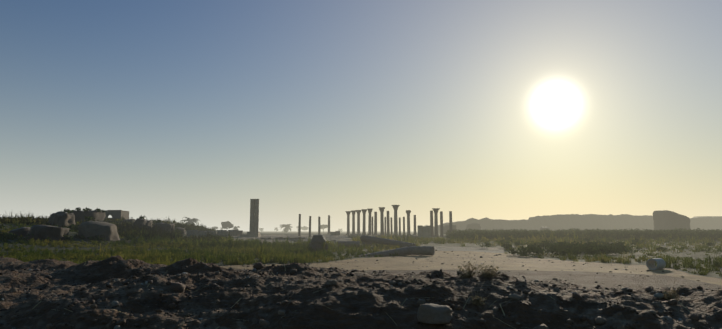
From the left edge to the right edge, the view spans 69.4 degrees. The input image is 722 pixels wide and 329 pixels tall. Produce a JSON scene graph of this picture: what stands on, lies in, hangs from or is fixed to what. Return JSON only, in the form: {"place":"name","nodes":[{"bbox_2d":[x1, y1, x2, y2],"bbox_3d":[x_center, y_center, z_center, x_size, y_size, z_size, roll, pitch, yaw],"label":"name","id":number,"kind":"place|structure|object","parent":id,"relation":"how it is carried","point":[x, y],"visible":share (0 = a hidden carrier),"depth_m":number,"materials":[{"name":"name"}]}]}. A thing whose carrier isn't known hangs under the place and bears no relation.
{"place":"outdoors","nodes":[
{"label":"outdoors","id":0,"kind":"place"},
{"bbox_2d":[338,241,359,246],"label":"stone block","id":1,"kind":"structure","parent":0,"point":[349,243],"depth_m":80.11,"materials":[{"name":"stone"}]},
{"bbox_2d":[16,262,688,328],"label":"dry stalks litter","id":2,"kind":"object","parent":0,"point":[325,306],"visible":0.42,"depth_m":9.01,"materials":[{"name":"plant"}]},
{"bbox_2d":[0,220,721,328],"bbox_3d":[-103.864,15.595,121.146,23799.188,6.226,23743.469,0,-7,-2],"label":"ground","id":3,"kind":"structure","parent":0,"point":[348,302],"depth_m":9.97,"materials":[{"name":"brown soil"}]},
{"bbox_2d":[8,227,30,236],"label":"boulder","id":4,"kind":"object","parent":3,"relation":"on","point":[24,231],"visible":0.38,"depth_m":75.06,"materials":[{"name":"grey stone"}]},
{"bbox_2d":[24,225,68,240],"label":"boulder","id":5,"kind":"object","parent":3,"relation":"on","point":[40,232],"visible":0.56,"depth_m":73.36,"materials":[{"name":"grey stone"}]},
{"bbox_2d":[47,211,75,226],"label":"boulder","id":6,"kind":"object","parent":3,"relation":"on","point":[60,219],"visible":0.54,"depth_m":95.53,"materials":[{"name":"grey stone"}]},
{"bbox_2d":[70,210,105,221],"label":"boulder","id":7,"kind":"object","parent":3,"relation":"on","point":[95,214],"visible":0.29,"depth_m":114.35,"materials":[{"name":"grey stone"}]},
{"bbox_2d":[78,221,119,240],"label":"boulder","id":8,"kind":"object","parent":3,"relation":"on","point":[108,231],"visible":0.58,"depth_m":81.58,"materials":[{"name":"grey stone"}]},
{"bbox_2d":[93,210,128,218],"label":"hilltop building","id":9,"kind":"structure","parent":3,"relation":"on","point":[114,214],"depth_m":137.21,"materials":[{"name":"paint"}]},
{"bbox_2d":[62,207,176,226],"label":"bushes","id":10,"kind":"object","parent":3,"relation":"on","point":[68,211],"visible":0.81,"depth_m":113.07,"materials":[{"name":"green plant"}]},
{"bbox_2d":[122,219,134,222],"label":"stone block","id":11,"kind":"object","parent":3,"relation":"on","point":[128,220],"visible":0.33,"depth_m":122.22,"materials":[{"name":"grey stone"}]},
{"bbox_2d":[133,218,152,228],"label":"boulder","id":12,"kind":"object","parent":3,"relation":"on","point":[139,221],"visible":0.5,"depth_m":110.15,"materials":[{"name":"grey stone"}]},
{"bbox_2d":[153,222,174,231],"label":"boulder","id":13,"kind":"object","parent":3,"relation":"on","point":[168,227],"visible":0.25,"depth_m":110.80,"materials":[{"name":"grey stone"}]},
{"bbox_2d":[174,227,185,233],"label":"boulder","id":14,"kind":"object","parent":3,"relation":"on","point":[181,229],"visible":0.31,"depth_m":117.02,"materials":[{"name":"grey stone"}]},
{"bbox_2d":[187,230,242,236],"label":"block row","id":15,"kind":"object","parent":3,"relation":"on","point":[219,232],"visible":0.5,"depth_m":120.39,"materials":[{"name":"stone"}]},
{"bbox_2d":[240,199,259,236],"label":"stone pillar","id":16,"kind":"structure","parent":3,"relation":"on","point":[254,218],"depth_m":122.43,"materials":[{"name":"stone"}]},
{"bbox_2d":[181,217,342,232],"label":"trees","id":17,"kind":"object","parent":3,"relation":"on","point":[287,228],"visible":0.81,"depth_m":294.88,"materials":[{"name":"green plant"}]},
{"bbox_2d":[278,310,284,314],"bbox_3d":[-1.251,2.329,8.204,0.118,0.060,0.094,0,-7,-2],"label":"stone","id":18,"kind":"object","parent":3,"relation":"on","point":[281,312],"visible":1,"depth_m":8.17,"materials":[{"name":"grey stone"}]},
{"bbox_2d":[260,237,304,238],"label":"stone platform","id":19,"kind":"structure","parent":3,"relation":"on","point":[283,238],"depth_m":107.01,"materials":[{"name":"stone"}]},
{"bbox_2d":[298,214,300,235],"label":"column","id":20,"kind":"structure","parent":3,"relation":"on","point":[299,228],"depth_m":128.34,"materials":[{"name":"stone"}]},
{"bbox_2d":[308,216,310,236],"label":"column","id":21,"kind":"structure","parent":3,"relation":"on","point":[309,226],"depth_m":121.55,"materials":[{"name":"stone"}]},
{"bbox_2d":[310,235,328,250],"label":"capital block stack","id":22,"kind":"object","parent":3,"relation":"on","point":[316,241],"visible":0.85,"depth_m":67.25,"materials":[{"name":"stone"}]},
{"bbox_2d":[318,217,320,234],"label":"column","id":23,"kind":"structure","parent":3,"relation":"on","point":[319,229],"depth_m":128.72,"materials":[{"name":"stone"}]},
{"bbox_2d":[213,221,427,232],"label":"tree","id":24,"kind":"object","parent":3,"relation":"on","point":[226,224],"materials":[{"name":"green plant"}]},
{"bbox_2d":[327,215,329,233],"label":"column","id":25,"kind":"structure","parent":3,"relation":"on","point":[328,224],"depth_m":165.72,"materials":[{"name":"stone"}]},
{"bbox_2d":[326,280,336,284],"bbox_3d":[-0.535,2.155,9.542,0.170,0.085,0.171,4,-9,-31],"label":"stone","id":26,"kind":"object","parent":3,"relation":"on","point":[331,282],"visible":0.98,"depth_m":9.48,"materials":[{"name":"grey stone"}]},
{"bbox_2d":[330,231,339,234],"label":"block","id":27,"kind":"structure","parent":3,"relation":"on","point":[335,233],"depth_m":133.62,"materials":[{"name":"stone"}]},
{"bbox_2d":[345,211,350,234],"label":"column","id":28,"kind":"structure","parent":3,"relation":"on","point":[348,222],"depth_m":147.05,"materials":[{"name":"stone"}]},
{"bbox_2d":[350,210,355,234],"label":"column","id":29,"kind":"structure","parent":3,"relation":"on","point":[353,221],"depth_m":142.48,"materials":[{"name":"stone"}]},
{"bbox_2d":[0,256,714,328],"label":"rubble stones","id":30,"kind":"object","parent":3,"relation":"on","point":[179,286],"visible":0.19,"depth_m":9.49,"materials":[{"name":"brown stone"}]},
{"bbox_2d":[355,210,361,234],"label":"column","id":31,"kind":"structure","parent":3,"relation":"on","point":[358,222],"depth_m":139.34,"materials":[{"name":"stone"}]},
{"bbox_2d":[0,211,721,275],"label":"grass tufts","id":32,"kind":"object","parent":3,"relation":"on","point":[205,251],"visible":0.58,"depth_m":68.87,"materials":[{"name":"green plant"}]},
{"bbox_2d":[0,224,721,255],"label":"bushes","id":33,"kind":"object","parent":3,"relation":"on","point":[589,248],"visible":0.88,"depth_m":96.02,"materials":[{"name":"green plant"}]},
{"bbox_2d":[361,209,366,234],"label":"column","id":34,"kind":"structure","parent":3,"relation":"on","point":[364,221],"depth_m":136.81,"materials":[{"name":"stone"}]},
{"bbox_2d":[367,209,372,234],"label":"column","id":35,"kind":"structure","parent":3,"relation":"on","point":[369,221],"depth_m":134.61,"materials":[{"name":"stone"}]},
{"bbox_2d":[374,212,376,234],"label":"column","id":36,"kind":"structure","parent":3,"relation":"on","point":[375,223],"depth_m":134.56,"materials":[{"name":"stone"}]},
{"bbox_2d":[378,207,384,235],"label":"column","id":37,"kind":"structure","parent":3,"relation":"on","point":[381,209],"depth_m":130.91,"materials":[{"name":"stone"}]},
{"bbox_2d":[348,235,417,236],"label":"stone platform","id":38,"kind":"structure","parent":3,"relation":"on","point":[381,236],"depth_m":118.74,"materials":[{"name":"stone"}]},
{"bbox_2d":[357,247,409,256],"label":"fallen column","id":39,"kind":"structure","parent":3,"relation":"on","point":[403,251],"depth_m":58.25,"materials":[{"name":"stone"}]},
{"bbox_2d":[384,217,385,234],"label":"column","id":40,"kind":"structure","parent":3,"relation":"on","point":[385,225],"depth_m":142.50,"materials":[{"name":"stone"}]},
{"bbox_2d":[360,235,415,246],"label":"fallen column","id":41,"kind":"structure","parent":3,"relation":"on","point":[370,239],"depth_m":81.20,"materials":[{"name":"stone"}]},
{"bbox_2d":[387,211,389,235],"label":"column","id":42,"kind":"structure","parent":3,"relation":"on","point":[388,225],"depth_m":132.51,"materials":[{"name":"stone"}]},
{"bbox_2d":[390,217,392,234],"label":"column","id":43,"kind":"structure","parent":3,"relation":"on","point":[391,225],"depth_m":139.31,"materials":[{"name":"stone"}]},
{"bbox_2d":[392,205,399,235],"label":"column","id":44,"kind":"structure","parent":3,"relation":"on","point":[395,207],"depth_m":127.56,"materials":[{"name":"stone"}]},
{"bbox_2d":[399,217,400,234],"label":"column","id":45,"kind":"structure","parent":3,"relation":"on","point":[399,225],"depth_m":136.59,"materials":[{"name":"stone"}]},
{"bbox_2d":[403,217,404,233],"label":"column","id":46,"kind":"structure","parent":3,"relation":"on","point":[403,225],"depth_m":136.59,"materials":[{"name":"stone"}]},
{"bbox_2d":[406,210,410,235],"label":"column","id":47,"kind":"structure","parent":3,"relation":"on","point":[408,212],"depth_m":130.62,"materials":[{"name":"stone"}]},
{"bbox_2d":[413,215,416,234],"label":"column","id":48,"kind":"structure","parent":3,"relation":"on","point":[414,225],"depth_m":134.15,"materials":[{"name":"stone"}]},
{"bbox_2d":[417,299,425,303],"bbox_3d":[0.973,2.220,8.437,0.149,0.079,0.114,0,-7,-2],"label":"stone","id":49,"kind":"object","parent":3,"relation":"on","point":[422,301],"visible":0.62,"depth_m":8.39,"materials":[{"name":"grey stone"}]},
{"bbox_2d":[409,246,434,255],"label":"fallen column","id":50,"kind":"structure","parent":3,"relation":"on","point":[422,250],"depth_m":59.05,"materials":[{"name":"stone"}]},
{"bbox_2d":[417,225,430,236],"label":"block","id":51,"kind":"structure","parent":3,"relation":"on","point":[424,231],"depth_m":117.76,"materials":[{"name":"stone"}]},
{"bbox_2d":[430,210,433,235],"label":"column","id":52,"kind":"structure","parent":3,"relation":"on","point":[431,222],"depth_m":124.17,"materials":[{"name":"stone"}]},
{"bbox_2d":[417,304,452,323],"bbox_3d":[1.060,2.143,7.523,0.485,0.260,0.363,-3,-8,20],"label":"stone","id":53,"kind":"object","parent":3,"relation":"on","point":[433,314],"visible":1,"depth_m":7.42,"materials":[{"name":"grey stone"}]},
{"bbox_2d":[432,208,439,236],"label":"column","id":54,"kind":"structure","parent":3,"relation":"on","point":[435,210],"depth_m":122.75,"materials":[{"name":"stone"}]},
{"bbox_2d":[440,211,443,235],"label":"column","id":55,"kind":"structure","parent":3,"relation":"on","point":[441,223],"depth_m":123.93,"materials":[{"name":"stone"}]},
{"bbox_2d":[449,211,452,233],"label":"column","id":56,"kind":"structure","parent":3,"relation":"on","point":[450,222],"depth_m":125.17,"materials":[{"name":"stone"}]},
{"bbox_2d":[220,250,720,288],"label":"track pebbles","id":57,"kind":"object","parent":3,"relation":"on","point":[498,267],"visible":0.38,"depth_m":41.17,"materials":[{"name":"stone"}]},
{"bbox_2d":[466,223,481,229],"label":"ruin lump","id":58,"kind":"object","parent":3,"relation":"on","point":[473,226],"visible":0.42,"depth_m":185.73,"materials":[{"name":"grey stone"}]},
{"bbox_2d":[454,259,685,306],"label":"dry shrubs","id":59,"kind":"object","parent":3,"relation":"on","point":[669,295],"visible":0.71,"depth_m":10.14,"materials":[{"name":"plant"}]},
{"bbox_2d":[433,214,721,232],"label":"hills","id":60,"kind":"structure","parent":3,"relation":"on","point":[587,221],"depth_m":212.89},
{"bbox_2d":[651,302,659,306],"bbox_3d":[4.727,2.238,8.345,0.144,0.081,0.117,0,-7,-2],"label":"stone","id":61,"kind":"object","parent":3,"relation":"on","point":[656,304],"visible":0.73,"depth_m":8.31,"materials":[{"name":"grey stone"}]},
{"bbox_2d":[646,258,665,269],"bbox_3d":[20.985,7.082,37.106,1.250,0.820,0.820,6,-9,-38],"label":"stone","id":62,"kind":"object","parent":3,"relation":"on","point":[660,262],"visible":0.94,"depth_m":36.96,"materials":[{"name":"grey stone"}]},
{"bbox_2d":[653,210,690,229],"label":"rock","id":63,"kind":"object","parent":3,"relation":"on","point":[665,219],"depth_m":149.02,"materials":[{"name":"grey stone"}]},
{"bbox_2d":[0,0,721,230],"label":"sky","id":64,"kind":"structure","parent":0,"point":[201,110],"materials":[{"name":"blue"}]}
]}

